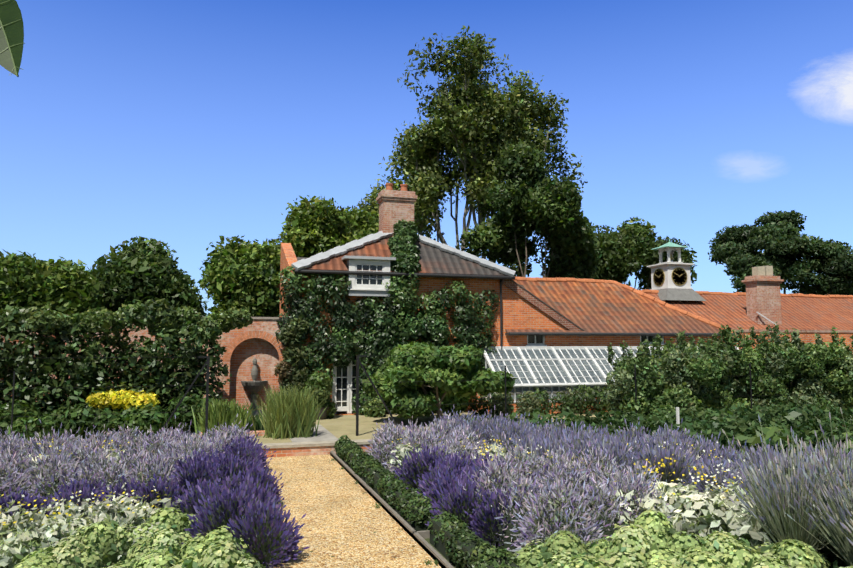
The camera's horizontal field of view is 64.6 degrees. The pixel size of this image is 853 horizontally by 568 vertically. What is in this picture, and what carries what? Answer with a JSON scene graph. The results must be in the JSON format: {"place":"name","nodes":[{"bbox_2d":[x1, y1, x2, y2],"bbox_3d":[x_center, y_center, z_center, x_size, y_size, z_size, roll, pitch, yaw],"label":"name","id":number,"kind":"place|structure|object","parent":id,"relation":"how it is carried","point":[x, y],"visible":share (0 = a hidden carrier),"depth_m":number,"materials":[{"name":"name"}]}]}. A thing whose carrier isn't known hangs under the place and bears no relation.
{"place":"outdoors","nodes":[
{"label":"outdoors","id":0,"kind":"place"},
{"bbox_2d":[0,0,25,76],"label":"leaf","id":1,"kind":"object","parent":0,"point":[11,35],"visible":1,"depth_m":0.46,"materials":[{"name":"green plant"}]},
{"bbox_2d":[266,454,440,567],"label":"gravel path","id":2,"kind":"structure","parent":0,"point":[337,510],"depth_m":9.58,"materials":[{"name":"beige gravel"}]},
{"bbox_2d":[268,454,445,567],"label":"path edging","id":3,"kind":"object","parent":2,"relation":"on","point":[392,516],"visible":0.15,"depth_m":9.71,"materials":[{"name":"wood"}]},
{"bbox_2d":[283,458,438,565],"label":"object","id":4,"kind":"object","parent":2,"relation":"on","point":[428,561],"visible":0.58,"depth_m":9.20,"materials":[{"name":"beige gravel"}]},
{"bbox_2d":[311,269,477,413],"bbox_3d":[-0.752,1.964,22.681,6.310,5.100,0.200,2,-5,-17],"label":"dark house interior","id":5,"kind":"object","parent":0,"point":[437,273],"depth_m":22.17,"materials":[{"name":"black"}]},
{"bbox_2d":[0,453,848,567],"bbox_3d":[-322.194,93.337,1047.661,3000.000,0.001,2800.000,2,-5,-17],"label":"ground","id":6,"kind":"structure","parent":0,"point":[832,558],"depth_m":7.92,"materials":[{"name":"soil"}]},
{"bbox_2d":[0,250,105,314],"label":"tree","id":7,"kind":"object","parent":6,"relation":"on","point":[65,286],"visible":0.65,"depth_m":30.79,"materials":[{"name":"green plant"}]},
{"bbox_2d":[88,236,208,315],"bbox_3d":[-15.552,1.518,37.365,6.776,8.537,6.711,2,-5,-17],"label":"oak tree","id":8,"kind":"object","parent":6,"relation":"on","point":[141,270],"visible":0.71,"depth_m":35.59,"materials":[{"name":"green plant"}]},
{"bbox_2d":[0,319,298,409],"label":"garden wall","id":9,"kind":"structure","parent":6,"relation":"on","point":[263,352],"depth_m":20.96,"materials":[{"name":"brick"}]},
{"bbox_2d":[67,315,289,318],"bbox_3d":[-12.985,0.869,18.788,18.810,0.070,0.440,2,-5,-17],"label":"wall coping","id":10,"kind":"object","parent":9,"relation":"on","point":[262,317],"depth_m":21.01,"materials":[{"name":"grey stone"}]},
{"bbox_2d":[222,330,283,361],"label":"brick arch","id":11,"kind":"structure","parent":9,"relation":"attached to","point":[247,337],"depth_m":20.86,"materials":[{"name":"brick"}]},
{"bbox_2d":[241,358,267,409],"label":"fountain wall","id":12,"kind":"structure","parent":9,"relation":"attached to","point":[254,386],"depth_m":20.74,"materials":[{"name":"stone"}]},
{"bbox_2d":[197,235,298,316],"bbox_3d":[-8.375,1.534,32.949,5.278,7.733,5.167,2,-5,-17],"label":"tree","id":13,"kind":"object","parent":6,"relation":"on","point":[242,274],"visible":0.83,"depth_m":31.55,"materials":[{"name":"green plant"}]},
{"bbox_2d":[262,444,372,456],"bbox_3d":[6.543,4.063,18.242,56.000,0.250,0.300,2,-5,-17],"label":"brick step riser","id":14,"kind":"object","parent":6,"relation":"on","point":[303,451],"depth_m":15.25,"materials":[{"name":"orange brick"}]},
{"bbox_2d":[254,439,372,448],"bbox_3d":[6.541,3.908,18.260,56.000,0.062,0.370,2,-5,-17],"label":"stone step edge","id":15,"kind":"object","parent":14,"relation":"on","point":[307,444],"depth_m":15.35,"materials":[{"name":"grey stone"}]},
{"bbox_2d":[266,195,378,257],"bbox_3d":[-5.546,0.430,37.009,7.515,10.662,7.572,-4,-6,38],"label":"bright tree","id":16,"kind":"object","parent":6,"relation":"on","point":[315,226],"visible":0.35,"depth_m":35.27,"materials":[{"name":"green plant"}]},
{"bbox_2d":[0,441,674,566],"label":"plants","id":17,"kind":"object","parent":6,"relation":"on","point":[507,532],"visible":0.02,"depth_m":8.30,"materials":[{"name":"green plant"}]},
{"bbox_2d":[330,451,453,567],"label":"bed edging boards","id":18,"kind":"object","parent":6,"relation":"on","point":[421,536],"visible":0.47,"depth_m":9.16,"materials":[{"name":"brown wood"}]},
{"bbox_2d":[300,260,503,414],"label":"house walls","id":19,"kind":"structure","parent":6,"relation":"on","point":[473,286],"depth_m":22.81,"materials":[{"name":"orange brick"}]},
{"bbox_2d":[279,243,299,316],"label":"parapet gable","id":20,"kind":"structure","parent":19,"relation":"attached to","point":[288,257],"depth_m":23.50,"materials":[{"name":"brick"}]},
{"bbox_2d":[332,259,389,413],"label":"window frames","id":21,"kind":"structure","parent":19,"relation":"in","point":[354,285],"depth_m":21.70,"materials":[{"name":"white wood"}]},
{"bbox_2d":[336,265,381,406],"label":"window panes","id":22,"kind":"structure","parent":21,"relation":"in","point":[344,370],"depth_m":21.76,"materials":[{"name":"glass"}]},
{"bbox_2d":[341,255,395,270],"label":"dormer roof","id":23,"kind":"structure","parent":19,"relation":"on","point":[347,258],"depth_m":21.75,"materials":[{"name":"grey metal"}]},
{"bbox_2d":[347,290,389,296],"bbox_3d":[-1.879,0.291,21.908,1.360,0.220,0.310,2,-5,-17],"label":"window sill","id":24,"kind":"structure","parent":19,"relation":"on","point":[363,293],"depth_m":21.75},
{"bbox_2d":[376,189,416,236],"bbox_3d":[-1.072,-1.930,24.085,1.310,2.700,0.840,2,-5,-17],"label":"chimney","id":25,"kind":"object","parent":19,"relation":"on","point":[395,206],"visible":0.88,"depth_m":23.81,"materials":[{"name":"brick"}]},
{"bbox_2d":[385,183,407,190],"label":"chimney pots","id":26,"kind":"object","parent":25,"relation":"on","point":[402,186],"visible":0.69,"depth_m":24.11,"materials":[{"name":"ceramic"}]},
{"bbox_2d":[295,269,514,349],"bbox_3d":[-0.574,1.898,22.101,7.470,4.530,0.360,2,-5,-17],"label":"gutter downpipe","id":27,"kind":"object","parent":19,"relation":"attached to","point":[503,278],"visible":0.9,"depth_m":22.28,"materials":[{"name":"black metal"}]},
{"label":"roof sides","id":28,"kind":"object","parent":19,"relation":"on","visible":0},
{"bbox_2d":[303,237,504,274],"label":"roof front","id":29,"kind":"structure","parent":28,"relation":"on","point":[434,259],"depth_m":22.96,"materials":[{"name":"orange tile"}]},
{"bbox_2d":[291,231,515,276],"bbox_3d":[-0.802,-1.187,23.117,7.675,1.889,2.064,2,-5,-17],"label":"hip flashing","id":30,"kind":"object","parent":29,"relation":"on","point":[333,252],"visible":0.9,"depth_m":23.20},
{"bbox_2d":[1,466,823,567],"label":"plants","id":31,"kind":"object","parent":6,"relation":"on","point":[739,552],"visible":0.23,"depth_m":7.22,"materials":[{"name":"plant"}]},
{"bbox_2d":[0,435,830,567],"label":"white flowering plants","id":32,"kind":"object","parent":6,"relation":"on","point":[715,513],"visible":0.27,"depth_m":8.26,"materials":[{"name":"white plant"}]},
{"bbox_2d":[10,353,827,435],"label":"garden posts","id":33,"kind":"object","parent":6,"relation":"on","point":[207,362],"visible":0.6,"depth_m":16.80,"materials":[{"name":"black paint"}]},
{"bbox_2d":[0,426,851,567],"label":"lavender foliage","id":34,"kind":"object","parent":6,"relation":"on","point":[839,563],"depth_m":8.99,"materials":[{"name":"purple plant"}]},
{"bbox_2d":[0,406,852,567],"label":"lavender spikes","id":35,"kind":"object","parent":6,"relation":"on","point":[807,497],"visible":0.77,"depth_m":9.53,"materials":[{"name":"purple plant"}]},
{"bbox_2d":[334,435,519,567],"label":"low hedge","id":36,"kind":"object","parent":6,"relation":"on","point":[357,451],"visible":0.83,"depth_m":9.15,"materials":[{"name":"green plant"}]},
{"bbox_2d":[13,506,852,567],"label":"leafy green plants","id":37,"kind":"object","parent":6,"relation":"on","point":[717,559],"visible":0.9,"depth_m":7.13,"materials":[{"name":"green plant"}]},
{"bbox_2d":[362,341,517,422],"bbox_3d":[0.391,2.948,19.464,4.446,2.614,2.726,2,-5,-17],"label":"small tree","id":38,"kind":"object","parent":6,"relation":"on","point":[400,372],"visible":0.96,"depth_m":18.90,"materials":[{"name":"green plant"}]},
{"bbox_2d":[354,25,587,262],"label":"tall ash tree","id":39,"kind":"object","parent":6,"relation":"on","point":[471,132],"visible":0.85,"depth_m":48.84,"materials":[{"name":"green plant"}]},
{"bbox_2d":[455,140,601,278],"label":"tree","id":40,"kind":"object","parent":6,"relation":"on","point":[531,199],"visible":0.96,"depth_m":44.81,"materials":[{"name":"green plant"}]},
{"bbox_2d":[505,280,721,332],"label":"wing roof","id":41,"kind":"structure","parent":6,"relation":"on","point":[600,307],"depth_m":26.07,"materials":[{"name":"orange tile"}]},
{"bbox_2d":[501,275,582,336],"bbox_3d":[4.022,0.817,23.985,3.208,2.140,0.460,2,-5,-17],"label":"ramp coping","id":42,"kind":"object","parent":41,"relation":"on","point":[538,304],"visible":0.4,"depth_m":23.75,"materials":[{"name":"brick"}]},
{"bbox_2d":[501,275,583,330],"bbox_3d":[4.096,0.696,24.017,3.091,1.954,0.500,2,-5,-17],"label":"ramp coping top","id":43,"kind":"object","parent":42,"relation":"on","point":[545,303],"visible":0.27,"depth_m":23.79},
{"bbox_2d":[512,277,732,332],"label":"wing ridge tiles","id":44,"kind":"object","parent":41,"relation":"on","point":[661,302],"visible":0.54,"depth_m":27.23,"materials":[{"name":"orange tile"}]},
{"bbox_2d":[589,216,696,289],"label":"dark round tree","id":45,"kind":"object","parent":6,"relation":"on","point":[626,251],"visible":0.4,"depth_m":50.09,"materials":[{"name":"green plant"}]},
{"bbox_2d":[447,400,852,461],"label":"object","id":46,"kind":"object","parent":6,"relation":"on","point":[777,422],"visible":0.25,"depth_m":15.23,"materials":[{"name":"green plant"}]},
{"bbox_2d":[676,407,679,426],"bbox_3d":[5.649,3.194,15.159,0.050,0.850,0.050,2,-5,-17],"label":"white stake","id":47,"kind":"object","parent":46,"relation":"attached to","point":[677,416],"visible":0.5,"depth_m":15.16,"materials":[{"name":"paint"}]},
{"bbox_2d":[708,210,852,294],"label":"cedar tree","id":48,"kind":"object","parent":6,"relation":"on","point":[788,252],"visible":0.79,"depth_m":63.49,"materials":[{"name":"green plant"}]},
{"bbox_3d":[29.542,4.332,38.142,40.400,3.250,6.000,2,-5,-17],"label":"range","id":49,"kind":"object","parent":6,"relation":"on","visible":0},
{"bbox_2d":[647,239,705,300],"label":"clock tower","id":50,"kind":"structure","parent":49,"relation":"on","point":[670,279],"depth_m":32.56,"materials":[{"name":"white paint"}]},
{"bbox_2d":[741,275,783,324],"bbox_3d":[15.887,1.018,31.821,1.583,2.763,0.940,2,-5,-17],"label":"chimney","id":51,"kind":"object","parent":49,"relation":"on","point":[763,296],"visible":0.88,"depth_m":31.53,"materials":[{"name":"brick"}]},
{"bbox_2d":[752,266,772,275],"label":"chimney pots","id":52,"kind":"object","parent":51,"relation":"on","point":[764,270],"visible":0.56,"depth_m":31.82,"materials":[{"name":"beige ceramic"}]},
{"bbox_2d":[756,312,776,324],"bbox_3d":[15.664,1.591,31.125,0.883,0.641,0.070,0,-5,4],"label":"chimney flashing","id":53,"kind":"object","parent":51,"relation":"attached to","point":[765,318],"visible":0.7,"depth_m":31.10,"materials":[{"name":"grey metal"}]},
{"bbox_2d":[0,0,852,315],"label":"sky","id":54,"kind":"structure","parent":0,"point":[185,125],"materials":[{"name":"blue"}]},
{"bbox_2d":[38,406,852,443],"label":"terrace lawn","id":55,"kind":"structure","parent":0,"point":[338,426],"depth_m":19.24,"materials":[{"name":"beige stone"}]},
{"bbox_2d":[0,389,222,441],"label":"golden shrub","id":56,"kind":"object","parent":55,"relation":"on","point":[144,408],"visible":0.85,"depth_m":16.20,"materials":[{"name":"green plant"}]},
{"bbox_2d":[0,297,252,433],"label":"tall hedge","id":57,"kind":"object","parent":55,"relation":"on","point":[28,362],"visible":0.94,"depth_m":17.11,"materials":[{"name":"green plant"}]},
{"bbox_2d":[200,417,266,436],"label":"stone paving","id":58,"kind":"structure","parent":55,"relation":"on","point":[261,432],"depth_m":16.71,"materials":[{"name":"stone"}]},
{"bbox_2d":[245,410,261,415],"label":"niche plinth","id":59,"kind":"structure","parent":55,"relation":"on","point":[255,412],"depth_m":20.61,"materials":[{"name":"stone"}]},
{"bbox_2d":[184,382,327,439],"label":"pond reeds grasses","id":60,"kind":"object","parent":55,"relation":"on","point":[284,415],"visible":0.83,"depth_m":16.38,"materials":[{"name":"green plant"}]},
{"bbox_2d":[249,427,264,430],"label":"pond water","id":61,"kind":"structure","parent":55,"relation":"on","point":[256,429],"depth_m":17.68,"materials":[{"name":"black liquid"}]},
{"bbox_2d":[290,424,338,441],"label":"paving","id":62,"kind":"structure","parent":55,"relation":"on","point":[323,434],"depth_m":16.34,"materials":[{"name":"stone"}]},
{"bbox_2d":[315,406,328,419],"bbox_3d":[-3.240,3.892,20.372,0.640,0.360,0.640,2,-5,-17],"label":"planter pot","id":63,"kind":"object","parent":55,"relation":"on","point":[324,415],"visible":0.52,"depth_m":20.16,"materials":[{"name":"grey stone"}]},
{"bbox_2d":[310,374,332,405],"bbox_3d":[-3.217,3.211,20.426,0.751,1.010,0.707,2,-5,-17],"label":"shrub","id":64,"kind":"object","parent":63,"relation":"in","point":[323,394],"visible":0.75,"depth_m":20.27,"materials":[{"name":"green plant"}]},
{"bbox_2d":[274,315,385,417],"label":"climbers and door plants","id":65,"kind":"object","parent":55,"relation":"on","point":[286,373],"visible":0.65,"depth_m":20.77,"materials":[{"name":"green plant"}]},
{"bbox_2d":[275,219,498,413],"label":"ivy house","id":66,"kind":"structure","parent":55,"relation":"on","point":[383,329],"depth_m":21.74,"materials":[{"name":"green plant"}]},
{"bbox_2d":[466,384,614,417],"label":"shrubs","id":67,"kind":"object","parent":55,"relation":"on","point":[570,401],"visible":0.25,"depth_m":21.21,"materials":[{"name":"green plant"}]},
{"bbox_2d":[480,346,738,414],"bbox_3d":[7.149,3.281,23.696,10.720,2.190,1.667,2,-5,-17],"label":"greenhouse","id":68,"kind":"object","parent":55,"relation":"on","point":[560,368],"visible":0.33,"depth_m":22.88,"materials":[{"name":"white paint"}]},
{"bbox_2d":[605,322,852,417],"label":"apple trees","id":69,"kind":"object","parent":55,"relation":"on","point":[714,374],"visible":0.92,"depth_m":20.63,"materials":[{"name":"green plant"}]},
{"bbox_2d":[503,284,852,400],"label":"brick wall","id":70,"kind":"structure","parent":0,"point":[520,312],"depth_m":23.88,"materials":[{"name":"orange brick"}]},
{"bbox_2d":[526,335,664,345],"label":"wing window frames","id":71,"kind":"structure","parent":70,"relation":"in","point":[543,343],"depth_m":23.78,"materials":[{"name":"white wood"}]},
{"bbox_2d":[528,335,661,342],"bbox_3d":[6.171,1.999,24.479,5.620,0.420,0.001,2,-5,-17],"label":"window glass","id":72,"kind":"object","parent":71,"relation":"in","point":[531,339],"visible":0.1,"depth_m":23.82,"materials":[{"name":"black glass"}]},
{"bbox_2d":[509,332,733,335],"bbox_3d":[7.309,1.820,24.498,9.360,0.110,0.110,2,-5,-17],"label":"wing gutter","id":73,"kind":"object","parent":70,"relation":"attached to","point":[601,334],"visible":0.79,"depth_m":24.15,"materials":[{"name":"black metal"}]},
{"bbox_2d":[648,294,852,329],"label":"tiled roof","id":74,"kind":"structure","parent":70,"relation":"on","point":[802,313],"depth_m":32.74,"materials":[{"name":"orange tile"}]},
{"bbox_2d":[639,289,852,298],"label":"range ridge tiles","id":75,"kind":"object","parent":74,"relation":"on","point":[744,294],"visible":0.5,"depth_m":34.95,"materials":[{"name":"orange tile"}]},
{"bbox_2d":[731,329,852,332],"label":"gutter","id":76,"kind":"object","parent":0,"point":[815,331],"depth_m":27.21,"materials":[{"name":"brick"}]},
{"bbox_2d":[807,63,852,114],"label":"cloud","id":77,"kind":"structure","parent":0,"point":[841,83],"depth_m":1232.11,"materials":[{"name":"white"}]}
]}

